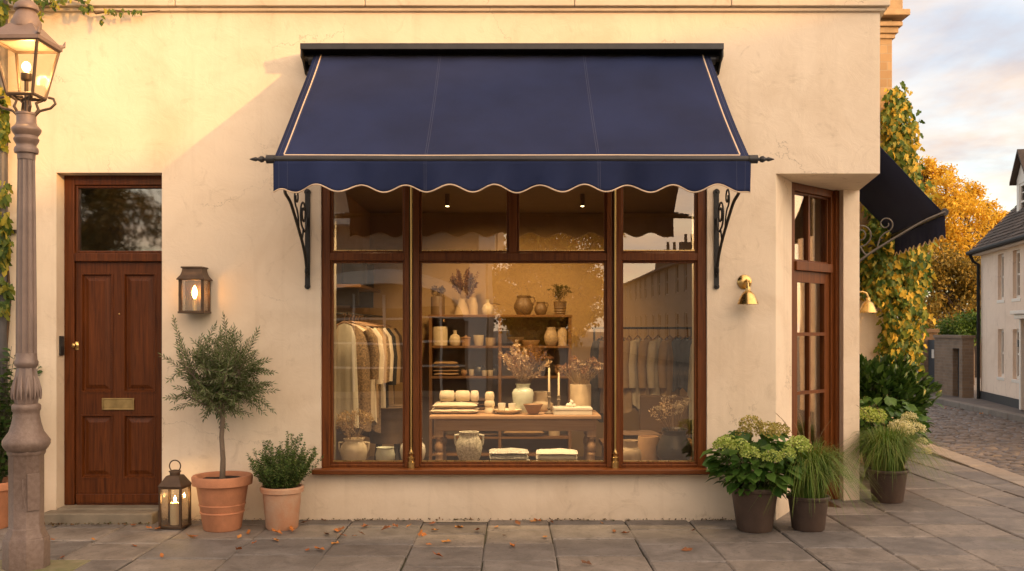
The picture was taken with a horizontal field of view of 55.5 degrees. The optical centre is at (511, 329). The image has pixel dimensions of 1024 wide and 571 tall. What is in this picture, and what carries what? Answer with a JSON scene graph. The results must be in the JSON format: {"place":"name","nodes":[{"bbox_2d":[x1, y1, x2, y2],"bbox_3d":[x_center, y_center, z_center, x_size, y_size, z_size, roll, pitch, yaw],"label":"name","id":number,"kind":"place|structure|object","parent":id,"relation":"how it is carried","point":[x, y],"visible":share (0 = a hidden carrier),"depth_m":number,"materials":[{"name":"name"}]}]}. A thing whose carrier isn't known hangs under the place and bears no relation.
{"place":"outdoors","nodes":[
{"label":"outdoors","id":0,"kind":"place"},
{"bbox_2d":[44,517,731,525],"bbox_3d":[-0.906,1.554,7.952,6.002,0.033,0.253,0,0,-2],"label":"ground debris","id":1,"kind":"object","parent":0,"point":[377,519],"visible":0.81,"depth_m":7.97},
{"bbox_2d":[484,391,494,413],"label":"cup tower","id":2,"kind":"structure","parent":0,"point":[489,403],"depth_m":9.21,"materials":[{"name":"beige ceramic"}]},
{"bbox_2d":[0,448,1023,570],"bbox_3d":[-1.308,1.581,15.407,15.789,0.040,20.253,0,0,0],"label":"pavement","id":3,"kind":"structure","parent":0,"point":[975,522],"depth_m":7.15,"materials":[{"name":"stone"}]},
{"bbox_2d":[0,477,7,528],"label":"plant pot","id":4,"kind":"object","parent":3,"relation":"on","point":[4,504],"visible":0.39,"depth_m":7.63,"materials":[{"name":"ceramic"}]},
{"bbox_2d":[0,346,42,482],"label":"leafy bush","id":5,"kind":"object","parent":4,"relation":"on","point":[5,422],"visible":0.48,"depth_m":7.73,"materials":[{"name":"green plant"}]},
{"bbox_2d":[0,560,90,570],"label":"lamp footing","id":6,"kind":"object","parent":3,"relation":"on","point":[63,565],"visible":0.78,"depth_m":6.41,"materials":[{"name":"stone"}]},
{"bbox_2d":[0,0,65,570],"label":"street lamp","id":7,"kind":"object","parent":6,"relation":"on","point":[25,442],"visible":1,"depth_m":6.32,"materials":[{"name":"metal"}]},
{"bbox_2d":[158,460,191,528],"bbox_3d":[-2.671,1.298,7.710,0.193,0.532,0.193,0,0,6],"label":"floor lantern","id":8,"kind":"object","parent":3,"relation":"on","point":[175,479],"visible":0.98,"depth_m":7.67,"materials":[{"name":"brown metal"}]},
{"bbox_2d":[170,497,178,524],"bbox_3d":[-2.671,1.431,7.710,0.076,0.228,0.076,0,0,0],"label":"pillar candle","id":9,"kind":"object","parent":8,"relation":"in","point":[174,513],"visible":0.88,"depth_m":7.68,"materials":[{"name":"wax"}]},
{"bbox_2d":[191,471,252,532],"bbox_3d":[-2.275,1.355,7.640,0.466,0.425,0.466,0,0,0],"label":"plant pot","id":10,"kind":"object","parent":3,"relation":"on","point":[222,503],"visible":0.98,"depth_m":7.50,"materials":[{"name":"ceramic"}]},
{"bbox_2d":[159,314,280,478],"bbox_3d":[-2.259,0.523,7.620,0.924,1.352,0.845,0,0,0],"label":"olive tree","id":11,"kind":"object","parent":10,"relation":"on","point":[220,386],"visible":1,"depth_m":7.54,"materials":[{"name":"green plant"}]},
{"bbox_2d":[260,483,303,530],"bbox_3d":[-1.812,1.401,7.670,0.342,0.335,0.342,0,0,0],"label":"plant pot","id":12,"kind":"object","parent":3,"relation":"on","point":[281,509],"visible":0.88,"depth_m":7.55,"materials":[{"name":"ceramic"}]},
{"bbox_2d":[246,431,323,488],"bbox_3d":[-1.793,1.035,7.702,0.582,0.470,0.663,0,0,0],"label":"box shrub","id":13,"kind":"object","parent":12,"relation":"on","point":[289,471],"visible":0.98,"depth_m":7.58,"materials":[{"name":"green plant"}]},
{"bbox_2d":[8,0,889,525],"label":"shop building","id":14,"kind":"structure","parent":3,"relation":"on","point":[164,124],"depth_m":8.00,"materials":[{"name":"beige paint"}]},
{"bbox_2d":[0,0,15,343],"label":"wall creeper","id":15,"kind":"object","parent":14,"relation":"attached to","point":[7,291],"depth_m":7.86,"materials":[{"name":"green plant"}]},
{"bbox_2d":[0,0,16,475],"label":"downpipe","id":16,"kind":"object","parent":14,"relation":"attached to","point":[3,178],"visible":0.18,"depth_m":7.89,"materials":[{"name":"paint"}]},
{"bbox_2d":[6,0,159,26],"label":"trailing vine","id":17,"kind":"object","parent":14,"relation":"attached to","point":[83,9],"visible":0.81,"depth_m":7.88,"materials":[{"name":"green plant"}]},
{"bbox_2d":[71,262,161,502],"bbox_3d":[-3.304,0.446,8.156,0.773,2.016,0.100,0,0,0],"label":"front door","id":18,"kind":"structure","parent":14,"relation":"in","point":[118,344],"depth_m":8.16,"materials":[{"name":"brown wood"}]},
{"bbox_2d":[176,266,212,313],"bbox_3d":[-2.571,-0.317,7.886,0.224,0.376,0.226,0,0,0],"label":"wall lantern","id":19,"kind":"object","parent":14,"relation":"attached to","point":[194,289],"depth_m":7.87,"materials":[{"name":"brown metal"}]},
{"bbox_2d":[336,284,380,307],"bbox_3d":[-1.595,-0.332,10.000,0.300,0.200,1.400,0,0,0],"label":"wall shelf","id":20,"kind":"object","parent":14,"relation":"attached to","point":[356,295],"depth_m":9.49,"materials":[{"name":"brown wood"}]},
{"bbox_2d":[341,263,366,285],"bbox_3d":[-1.580,-0.601,9.750,0.240,0.336,0.180,0,0,0],"label":"black bag","id":21,"kind":"object","parent":20,"relation":"on","point":[353,273],"visible":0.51,"depth_m":9.66,"materials":[{"name":"fabric"}]},
{"bbox_2d":[336,312,382,317],"bbox_3d":[-1.605,-0.150,9.825,0.291,0.039,2.350,0,0,0],"label":"clothes rail","id":22,"kind":"object","parent":14,"relation":"attached to","point":[357,314],"visible":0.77,"depth_m":9.57,"materials":[{"name":"black metal"}]},
{"bbox_2d":[336,313,358,427],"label":"hanging garment","id":23,"kind":"object","parent":22,"relation":"hanging from","point":[346,383],"visible":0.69,"depth_m":8.48,"materials":[{"name":"beige fabric"}]},
{"bbox_2d":[336,315,379,431],"bbox_3d":[-1.470,0.391,8.800,0.548,1.071,0.205,0,0,-15],"label":"hanging garment","id":24,"kind":"object","parent":22,"relation":"hanging from","point":[367,352],"visible":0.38,"depth_m":8.79,"materials":[{"name":"fabric"}]},
{"bbox_2d":[337,315,387,418],"bbox_3d":[-1.469,0.351,9.150,0.605,0.991,0.206,0,0,-21],"label":"hanging garment","id":25,"kind":"object","parent":22,"relation":"hanging from","point":[385,360],"visible":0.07,"depth_m":9.17,"materials":[{"name":"beige fabric"}]},
{"bbox_2d":[336,315,390,433],"bbox_3d":[-1.469,0.426,9.320,0.607,1.141,0.201,0,0,-10],"label":"hanging garment","id":26,"kind":"object","parent":22,"relation":"hanging from","point":[376,427],"visible":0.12,"depth_m":9.31,"materials":[{"name":"fabric"}]},
{"bbox_2d":[345,315,384,427],"bbox_3d":[-1.470,0.376,8.970,0.588,1.041,0.244,0,0,-10],"label":"hanging garment","id":27,"kind":"object","parent":22,"relation":"hanging from","point":[374,382],"visible":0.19,"depth_m":8.97,"materials":[{"name":"fabric"}]},
{"bbox_2d":[349,318,402,437],"bbox_3d":[-1.472,0.501,10.200,0.661,1.291,0.215,0,0,4],"label":"hanging garment","id":28,"kind":"object","parent":22,"relation":"hanging from","point":[365,433],"visible":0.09,"depth_m":10.20,"materials":[{"name":"brown fabric"}]},
{"bbox_2d":[360,316,393,407],"bbox_3d":[-1.470,0.361,9.500,0.628,1.011,0.237,0,0,-4],"label":"hanging garment","id":29,"kind":"object","parent":22,"relation":"hanging from","point":[383,395],"visible":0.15,"depth_m":9.49,"materials":[{"name":"fabric"}]},
{"bbox_2d":[365,317,397,407],"bbox_3d":[-1.469,0.391,9.720,0.645,1.071,0.207,0,0,-12],"label":"hanging garment","id":30,"kind":"object","parent":22,"relation":"hanging from","point":[393,382],"visible":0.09,"depth_m":9.72,"materials":[{"name":"beige fabric"}]},
{"bbox_2d":[368,317,400,403],"bbox_3d":[-1.470,0.401,9.950,0.668,1.091,0.205,0,0,-7],"label":"hanging garment","id":31,"kind":"object","parent":22,"relation":"hanging from","point":[391,395],"visible":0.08,"depth_m":9.95,"materials":[{"name":"beige fabric"}]},
{"bbox_2d":[369,404,402,459],"bbox_3d":[-1.220,1.162,9.550,0.450,0.817,0.450,0,0,0],"label":"chair","id":32,"kind":"object","parent":14,"relation":"on","point":[391,424],"visible":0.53,"depth_m":9.39,"materials":[{"name":"brown wood"}]},
{"bbox_2d":[428,315,571,459],"bbox_3d":[-0.138,0.699,11.475,1.678,1.739,0.370,0,0,0],"label":"shelf unit","id":33,"kind":"object","parent":14,"relation":"on","point":[501,329],"visible":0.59,"depth_m":11.65,"materials":[{"name":"brown wood"}]},
{"bbox_2d":[431,296,444,314],"bbox_3d":[-0.873,-0.280,11.440,0.166,0.215,0.166,0,0,0],"label":"tall jar","id":34,"kind":"object","parent":33,"relation":"on","point":[437,305],"visible":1,"depth_m":11.37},
{"bbox_2d":[433,327,447,345],"bbox_3d":[-0.843,0.080,11.440,0.173,0.225,0.173,0,0,0],"label":"tall cylinder","id":35,"kind":"object","parent":33,"relation":"on","point":[440,336],"visible":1,"depth_m":11.37,"materials":[{"name":"beige ceramic"}]},
{"bbox_2d":[433,361,459,375],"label":"folded cloths","id":36,"kind":"object","parent":33,"relation":"on","point":[445,368],"visible":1,"depth_m":11.35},
{"bbox_2d":[454,298,469,314],"bbox_3d":[-0.587,-0.267,11.440,0.182,0.190,0.182,0,0,0],"label":"cone vase","id":37,"kind":"object","parent":33,"relation":"on","point":[462,308],"visible":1,"depth_m":11.38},
{"bbox_2d":[449,267,478,302],"bbox_3d":[-0.560,-0.502,11.441,0.363,0.461,0.292,0,0,0],"label":"tall dried bunch","id":38,"kind":"object","parent":37,"relation":"in","point":[459,284],"visible":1,"depth_m":11.43,"materials":[{"name":"plant"}]},
{"bbox_2d":[503,431,543,435],"bbox_3d":[0.136,1.203,11.440,0.480,0.096,0.300,0,0,0],"label":"shelf cushion","id":39,"kind":"object","parent":33,"relation":"on","point":[522,433],"visible":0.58,"depth_m":11.30,"materials":[{"name":"beige fabric"}]},
{"bbox_2d":[514,295,535,314],"bbox_3d":[0.136,-0.284,11.440,0.224,0.225,0.224,0,0,40],"label":"jug","id":40,"kind":"object","parent":33,"relation":"on","point":[523,304],"visible":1,"depth_m":11.36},
{"bbox_2d":[544,327,558,345],"bbox_3d":[0.459,0.082,11.440,0.165,0.220,0.165,0,0,42],"label":"jug","id":41,"kind":"object","parent":33,"relation":"on","point":[551,337],"visible":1,"depth_m":11.38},
{"bbox_2d":[553,301,566,314],"bbox_3d":[0.565,-0.249,11.440,0.161,0.155,0.161,0,0,0],"label":"ribbed planter","id":42,"kind":"object","parent":33,"relation":"on","point":[559,307],"visible":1,"depth_m":11.38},
{"bbox_2d":[546,283,571,300],"bbox_3d":[0.572,-0.398,11.458,0.277,0.292,0.286,0,0,45],"label":"planter greenery","id":43,"kind":"object","parent":42,"relation":"in","point":[558,290],"visible":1,"depth_m":11.43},
{"bbox_2d":[558,327,566,345],"bbox_3d":[0.595,0.085,11.440,0.116,0.215,0.116,0,0,0],"label":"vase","id":44,"kind":"object","parent":33,"relation":"on","point":[562,336],"visible":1,"depth_m":11.39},
{"bbox_2d":[312,186,709,474],"bbox_3d":[0.000,-0.105,8.008,3.250,2.570,0.245,0,0,0],"label":"shop window","id":45,"kind":"structure","parent":14,"relation":"in","point":[412,256],"depth_m":8.03,"materials":[{"name":"brown wood"}]},
{"bbox_2d":[250,43,773,288],"bbox_3d":[0.000,-1.306,7.237,3.520,1.954,1.524,0,0,0],"label":"shop awning","id":46,"kind":"object","parent":14,"relation":"attached to","point":[516,118],"visible":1,"depth_m":7.04,"materials":[{"name":"blue fabric"}]},
{"bbox_2d":[336,460,691,460],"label":"display platform","id":47,"kind":"structure","parent":14,"relation":"on","point":[479,460],"depth_m":8.68,"materials":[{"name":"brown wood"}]},
{"bbox_2d":[338,437,369,460],"bbox_3d":[-1.354,1.050,8.330,0.234,0.235,0.234,0,0,-39],"label":"two handled urn","id":48,"kind":"object","parent":47,"relation":"on","point":[354,449],"visible":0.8,"depth_m":8.25,"materials":[{"name":"beige ceramic"}]},
{"bbox_2d":[336,408,373,438],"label":"dried hydrangeas","id":49,"kind":"object","parent":48,"relation":"in","point":[342,420],"visible":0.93,"depth_m":8.30,"materials":[{"name":"brown plant"}]},
{"bbox_2d":[375,446,394,460],"bbox_3d":[-1.089,1.091,8.360,0.170,0.155,0.170,0,0,0],"label":"glazed bowl","id":50,"kind":"object","parent":47,"relation":"on","point":[385,453],"visible":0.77,"depth_m":8.29,"materials":[{"name":"beige ceramic"}]},
{"bbox_2d":[454,431,483,460],"bbox_3d":[-0.370,1.026,8.400,0.227,0.285,0.227,0,0,-39],"label":"speckled urn","id":51,"kind":"object","parent":47,"relation":"on","point":[468,444],"visible":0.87,"depth_m":8.32,"materials":[{"name":"ceramic"}]},
{"bbox_2d":[489,448,529,460],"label":"folded throws","id":52,"kind":"object","parent":47,"relation":"on","point":[510,454],"visible":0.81,"depth_m":8.32,"materials":[{"name":"fabric"}]},
{"bbox_2d":[536,448,577,460],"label":"folded sheets","id":53,"kind":"object","parent":47,"relation":"on","point":[559,454],"visible":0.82,"depth_m":8.32,"materials":[{"name":"white fabric"}]},
{"bbox_2d":[623,439,641,460],"bbox_3d":[1.006,1.060,8.360,0.215,0.215,0.215,0,0,0],"label":"cream jar","id":54,"kind":"object","parent":47,"relation":"on","point":[631,451],"visible":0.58,"depth_m":8.28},
{"bbox_2d":[638,435,658,460],"bbox_3d":[1.191,1.050,8.500,0.181,0.235,0.181,0,0,0],"label":"clay cylinder","id":55,"kind":"object","parent":47,"relation":"on","point":[647,444],"visible":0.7,"depth_m":8.42,"materials":[{"name":"ceramic"}]},
{"bbox_2d":[656,429,691,460],"bbox_3d":[1.398,1.018,8.400,0.300,0.300,0.300,0,0,0],"label":"dark vase","id":56,"kind":"object","parent":47,"relation":"on","point":[672,445],"visible":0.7,"depth_m":8.29,"materials":[{"name":"ceramic"}]},
{"bbox_2d":[648,395,691,430],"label":"dried umbels","id":57,"kind":"object","parent":56,"relation":"in","point":[679,406],"visible":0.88,"depth_m":8.42,"materials":[{"name":"plant"}]},
{"bbox_2d":[429,410,600,459],"bbox_3d":[0.030,1.183,9.300,1.590,0.770,0.640,0,0,0],"label":"display table","id":58,"kind":"object","parent":14,"relation":"on","point":[479,420],"visible":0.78,"depth_m":9.02,"materials":[{"name":"brown wood"}]},
{"bbox_2d":[430,407,478,413],"bbox_3d":[-0.544,0.769,9.300,0.460,0.061,0.360,0,0,0],"label":"folded linen cloth","id":59,"kind":"object","parent":58,"relation":"on","point":[455,410],"visible":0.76,"depth_m":9.15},
{"bbox_2d":[433,401,477,407],"bbox_3d":[-0.538,0.720,9.300,0.430,0.061,0.340,0,0,0],"label":"folded ribbed blanket","id":60,"kind":"object","parent":59,"relation":"on","point":[456,404],"visible":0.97,"depth_m":9.15,"materials":[{"name":"fabric"}]},
{"bbox_2d":[439,390,478,401],"bbox_3d":[-0.504,0.637,9.300,0.375,0.110,0.110,0,0,0],"label":"rolled blanket","id":61,"kind":"object","parent":60,"relation":"on","point":[457,396],"visible":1,"depth_m":9.26,"materials":[{"name":"fabric"}]},
{"bbox_2d":[512,383,533,412],"bbox_3d":[0.105,0.659,9.350,0.209,0.275,0.209,0,0,0],"label":"shouldered vase","id":62,"kind":"object","parent":58,"relation":"on","point":[523,393],"visible":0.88,"depth_m":9.27,"materials":[{"name":"white ceramic"}]},
{"bbox_2d":[496,340,554,383],"bbox_3d":[0.129,0.349,9.306,0.548,0.516,0.496,0,0,26],"label":"pampas bouquet","id":63,"kind":"object","parent":62,"relation":"in","point":[519,358],"visible":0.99,"depth_m":9.28,"materials":[{"name":"plant"}]},
{"bbox_2d":[533,391,552,411],"bbox_3d":[0.287,0.702,9.500,0.236,0.190,0.236,0,0,0],"label":"stacked jar","id":64,"kind":"object","parent":58,"relation":"on","point":[539,397],"visible":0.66,"depth_m":9.42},
{"bbox_2d":[552,406,592,414],"bbox_3d":[0.566,0.763,9.150,0.362,0.068,0.226,0,0,-1],"label":"white box","id":65,"kind":"object","parent":58,"relation":"on","point":[576,410],"visible":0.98,"depth_m":9.04,"materials":[{"name":"cardboard"}]},
{"bbox_2d":[570,384,590,405],"bbox_3d":[0.662,0.663,9.400,0.206,0.268,0.206,0,0,0],"label":"straight vase","id":66,"kind":"object","parent":58,"relation":"on","point":[580,394],"visible":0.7,"depth_m":9.31,"materials":[{"name":"ceramic"}]},
{"bbox_2d":[555,356,603,384],"bbox_3d":[0.667,0.434,9.399,0.528,0.368,0.436,0,0,25],"label":"brown bouquet","id":67,"kind":"object","parent":66,"relation":"in","point":[583,370],"visible":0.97,"depth_m":9.35,"materials":[{"name":"plant"}]},
{"bbox_2d":[592,327,691,440],"bbox_3d":[1.480,0.770,11.000,1.160,1.595,0.500,0,0,0],"label":"clothes rail","id":68,"kind":"object","parent":14,"relation":"on","point":[594,328],"visible":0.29,"depth_m":10.99,"materials":[{"name":"black metal"}]},
{"bbox_2d":[590,329,603,422],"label":"hanging garment","id":69,"kind":"object","parent":68,"relation":"hanging from","point":[595,392],"visible":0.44,"depth_m":10.80,"materials":[{"name":"black fabric"}]},
{"bbox_2d":[598,338,603,413],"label":"hanging garment","id":70,"kind":"object","parent":68,"relation":"hanging from","point":[601,372],"visible":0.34,"depth_m":10.75,"materials":[{"name":"grey fabric"}]},
{"bbox_2d":[623,329,637,413],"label":"hanging garment","id":71,"kind":"object","parent":68,"relation":"hanging from","point":[628,406],"visible":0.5,"depth_m":10.79,"materials":[{"name":"beige fabric"}]},
{"bbox_2d":[629,329,643,408],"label":"hanging garment","id":72,"kind":"object","parent":68,"relation":"hanging from","point":[633,373],"visible":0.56,"depth_m":10.77,"materials":[{"name":"fabric"}]},
{"bbox_2d":[637,330,653,413],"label":"hanging garment","id":73,"kind":"object","parent":68,"relation":"hanging from","point":[641,366],"visible":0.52,"depth_m":10.75,"materials":[{"name":"beige fabric"}]},
{"bbox_2d":[646,330,664,394],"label":"hanging garment","id":74,"kind":"object","parent":68,"relation":"hanging from","point":[652,368],"visible":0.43,"depth_m":10.77,"materials":[{"name":"fabric"}]},
{"bbox_2d":[657,329,679,395],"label":"hanging garment","id":75,"kind":"object","parent":68,"relation":"hanging from","point":[665,365],"visible":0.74,"depth_m":10.81,"materials":[{"name":"beige fabric"}]},
{"bbox_2d":[671,329,682,391],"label":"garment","id":76,"kind":"object","parent":68,"relation":"hanging from","point":[676,341],"visible":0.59,"depth_m":10.88,"materials":[{"name":"grey fabric"}]},
{"bbox_2d":[679,329,691,390],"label":"hanging trousers","id":77,"kind":"object","parent":68,"relation":"hanging from","point":[684,365],"visible":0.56,"depth_m":10.88,"materials":[{"name":"grey fabric"}]},
{"bbox_2d":[687,344,691,420],"bbox_3d":[2.100,0.500,10.750,0.360,1.091,0.206,0,0,5],"label":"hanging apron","id":78,"kind":"object","parent":68,"relation":"hanging from","point":[689,393],"visible":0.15,"depth_m":10.69,"materials":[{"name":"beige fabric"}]},
{"bbox_2d":[599,438,691,459],"bbox_3d":[1.300,1.318,9.350,0.900,0.500,0.400,0,0,0],"label":"bench","id":79,"kind":"object","parent":14,"relation":"on","point":[601,441],"visible":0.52,"depth_m":9.35,"materials":[{"name":"brown wood"}]},
{"bbox_2d":[623,430,660,439],"bbox_3d":[1.199,1.020,9.348,0.425,0.090,0.297,0,0,-6],"label":"bench cloth","id":80,"kind":"object","parent":79,"relation":"on","point":[634,435],"visible":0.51,"depth_m":9.23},
{"bbox_2d":[737,275,758,303],"bbox_3d":[1.911,-0.327,7.896,0.172,0.246,0.207,0,0,0],"label":"brass wall lamp","id":81,"kind":"object","parent":14,"relation":"attached to","point":[747,296],"visible":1,"depth_m":7.86,"materials":[{"name":"metal"}]},
{"bbox_2d":[795,271,828,494],"bbox_3d":[2.672,0.511,8.749,0.645,2.050,0.048,0,0,-44],"label":"corner door","id":82,"kind":"structure","parent":14,"relation":"in","point":[811,288],"depth_m":8.79,"materials":[{"name":"brown wood"}]},
{"bbox_2d":[859,291,877,312],"bbox_3d":[3.361,-0.282,9.232,0.207,0.246,0.172,0,0,10],"label":"brass wall lamp","id":83,"kind":"object","parent":14,"relation":"attached to","point":[868,306],"visible":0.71,"depth_m":9.19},
{"bbox_2d":[859,147,948,262],"bbox_3d":[4.107,-1.298,11.090,1.019,1.867,2.612,0,0,10],"label":"side awning","id":84,"kind":"object","parent":14,"relation":"attached to","point":[900,205],"visible":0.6,"depth_m":10.63,"materials":[{"name":"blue fabric"}]},
{"bbox_2d":[732,482,779,532],"bbox_3d":[1.895,1.395,7.600,0.398,0.345,0.398,0,0,0],"label":"plant pot","id":85,"kind":"object","parent":3,"relation":"on","point":[752,515],"visible":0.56,"depth_m":7.47,"materials":[{"name":"ceramic"}]},
{"bbox_2d":[700,414,812,499],"bbox_3d":[1.894,1.006,7.592,0.840,0.694,0.924,0,0,0],"label":"hydrangea","id":86,"kind":"object","parent":85,"relation":"in","point":[735,446],"visible":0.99,"depth_m":7.40,"materials":[{"name":"green plant"}]},
{"bbox_2d":[786,492,830,531],"bbox_3d":[2.323,1.433,7.630,0.340,0.270,0.340,0,0,0],"label":"plant pot","id":87,"kind":"object","parent":3,"relation":"on","point":[803,518],"visible":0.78,"depth_m":7.51,"materials":[{"name":"ceramic"}]},
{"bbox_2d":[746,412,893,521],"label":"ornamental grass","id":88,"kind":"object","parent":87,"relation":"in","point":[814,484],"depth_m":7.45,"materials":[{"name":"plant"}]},
{"bbox_2d":[860,446,870,479],"bbox_3d":[3.860,1.398,10.150,0.448,0.340,0.448,0,0,0],"label":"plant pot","id":89,"kind":"object","parent":3,"relation":"on","point":[866,472],"visible":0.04,"depth_m":10.13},
{"bbox_2d":[859,396,933,453],"bbox_3d":[3.876,1.019,10.085,1.055,0.666,1.171,0,0,0],"label":"hydrangea","id":90,"kind":"object","parent":89,"relation":"in","point":[912,423],"visible":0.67,"depth_m":9.85,"materials":[{"name":"green plant"}]},
{"bbox_2d":[859,0,909,421],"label":"wing","id":91,"kind":"structure","parent":3,"relation":"on","point":[895,15],"depth_m":12.69,"materials":[{"name":"paint"}]},
{"bbox_2d":[859,81,939,375],"bbox_3d":[4.904,-1.053,12.312,1.116,4.181,0.636,0,0,0],"label":"climbing ivy","id":92,"kind":"object","parent":91,"relation":"attached to","point":[884,271],"visible":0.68,"depth_m":12.34,"materials":[{"name":"green plant"}]},
{"bbox_2d":[866,466,909,503],"bbox_3d":[3.420,1.418,8.860,0.374,0.300,0.374,0,0,0],"label":"plant pot","id":93,"kind":"object","parent":3,"relation":"on","point":[888,492],"visible":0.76,"depth_m":8.73,"materials":[{"name":"ceramic"}]},
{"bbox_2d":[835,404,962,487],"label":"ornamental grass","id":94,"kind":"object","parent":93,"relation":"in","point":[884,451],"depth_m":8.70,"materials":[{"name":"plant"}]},
{"bbox_2d":[859,353,943,454],"bbox_3d":[4.274,0.913,11.345,1.466,1.330,1.309,0,0,0],"label":"laurel bush","id":95,"kind":"object","parent":3,"relation":"on","point":[885,377],"visible":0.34,"depth_m":11.07,"materials":[{"name":"green plant"}]},
{"bbox_2d":[915,439,1023,487],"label":"kerb","id":96,"kind":"structure","parent":3,"relation":"on","point":[993,470],"depth_m":11.16,"materials":[{"name":"stone"}]},
{"bbox_2d":[640,395,688,437],"bbox_3d":[1.562,1.138,10.205,0.520,0.860,0.530,0,0,17],"label":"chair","id":97,"kind":"object","parent":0,"point":[648,421],"visible":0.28,"depth_m":10.41,"materials":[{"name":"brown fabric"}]},
{"bbox_2d":[917,371,980,389],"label":"ground","id":98,"kind":"structure","parent":0,"point":[975,386],"depth_m":30.76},
{"bbox_2d":[918,237,980,384],"bbox_3d":[13.736,-0.577,30.428,3.747,4.670,2.544,0,0,0],"label":"amber tree","id":99,"kind":"object","parent":98,"relation":"on","point":[945,268],"visible":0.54,"depth_m":30.02,"materials":[{"name":"orange plant"}]},
{"bbox_2d":[915,155,1009,376],"bbox_3d":[16.079,-2.280,34.566,5.583,8.038,4.531,0,0,0],"label":"golden tree","id":100,"kind":"object","parent":98,"relation":"on","point":[960,205],"visible":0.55,"depth_m":33.58,"materials":[{"name":"yellow plant"}]},
{"bbox_2d":[913,395,1023,422],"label":"kerb","id":101,"kind":"structure","parent":98,"relation":"on","point":[1013,416],"depth_m":19.64,"materials":[{"name":"stone"}]},
{"bbox_2d":[892,0,1023,333],"label":"sky","id":102,"kind":"structure","parent":0,"point":[961,62],"materials":[{"name":"white"}]},
{"bbox_2d":[916,403,1023,475],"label":"lane","id":103,"kind":"structure","parent":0,"point":[998,442],"depth_m":15.04,"materials":[{"name":"stone"}]},
{"bbox_2d":[930,390,1023,413],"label":"pavement","id":104,"kind":"structure","parent":0,"point":[980,402],"depth_m":21.12,"materials":[{"name":"stone"}]},
{"bbox_2d":[916,329,975,397],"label":"brick garden wall","id":105,"kind":"structure","parent":104,"relation":"on","point":[953,365],"depth_m":23.08,"materials":[{"name":"brick"}]},
{"bbox_2d":[928,340,933,388],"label":"garden gate","id":106,"kind":"structure","parent":105,"relation":"attached to","point":[930,357],"depth_m":24.71,"materials":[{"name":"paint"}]},
{"bbox_2d":[930,309,980,345],"bbox_3d":[11.654,0.601,25.093,1.446,2.283,1.195,0,0,0],"label":"round green shrub","id":107,"kind":"object","parent":104,"relation":"on","point":[965,324],"visible":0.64,"depth_m":24.99,"materials":[{"name":"green plant"}]},
{"bbox_2d":[965,149,1023,409],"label":"white house","id":108,"kind":"structure","parent":104,"relation":"on","point":[999,249],"depth_m":20.91,"materials":[{"name":"paint"}]},
{"bbox_2d":[997,329,1004,380],"bbox_3d":[10.517,0.543,20.766,0.175,1.090,0.540,0,0,11],"label":"window","id":109,"kind":"structure","parent":108,"relation":"in","point":[1002,330],"depth_m":20.92,"materials":[{"name":"white paint"}]},
{"bbox_2d":[1011,250,1020,301],"bbox_3d":[10.303,-1.087,19.717,0.175,1.050,0.580,0,0,12],"label":"window","id":110,"kind":"structure","parent":108,"relation":"in","point":[1017,298],"depth_m":19.88,"materials":[{"name":"white paint"}]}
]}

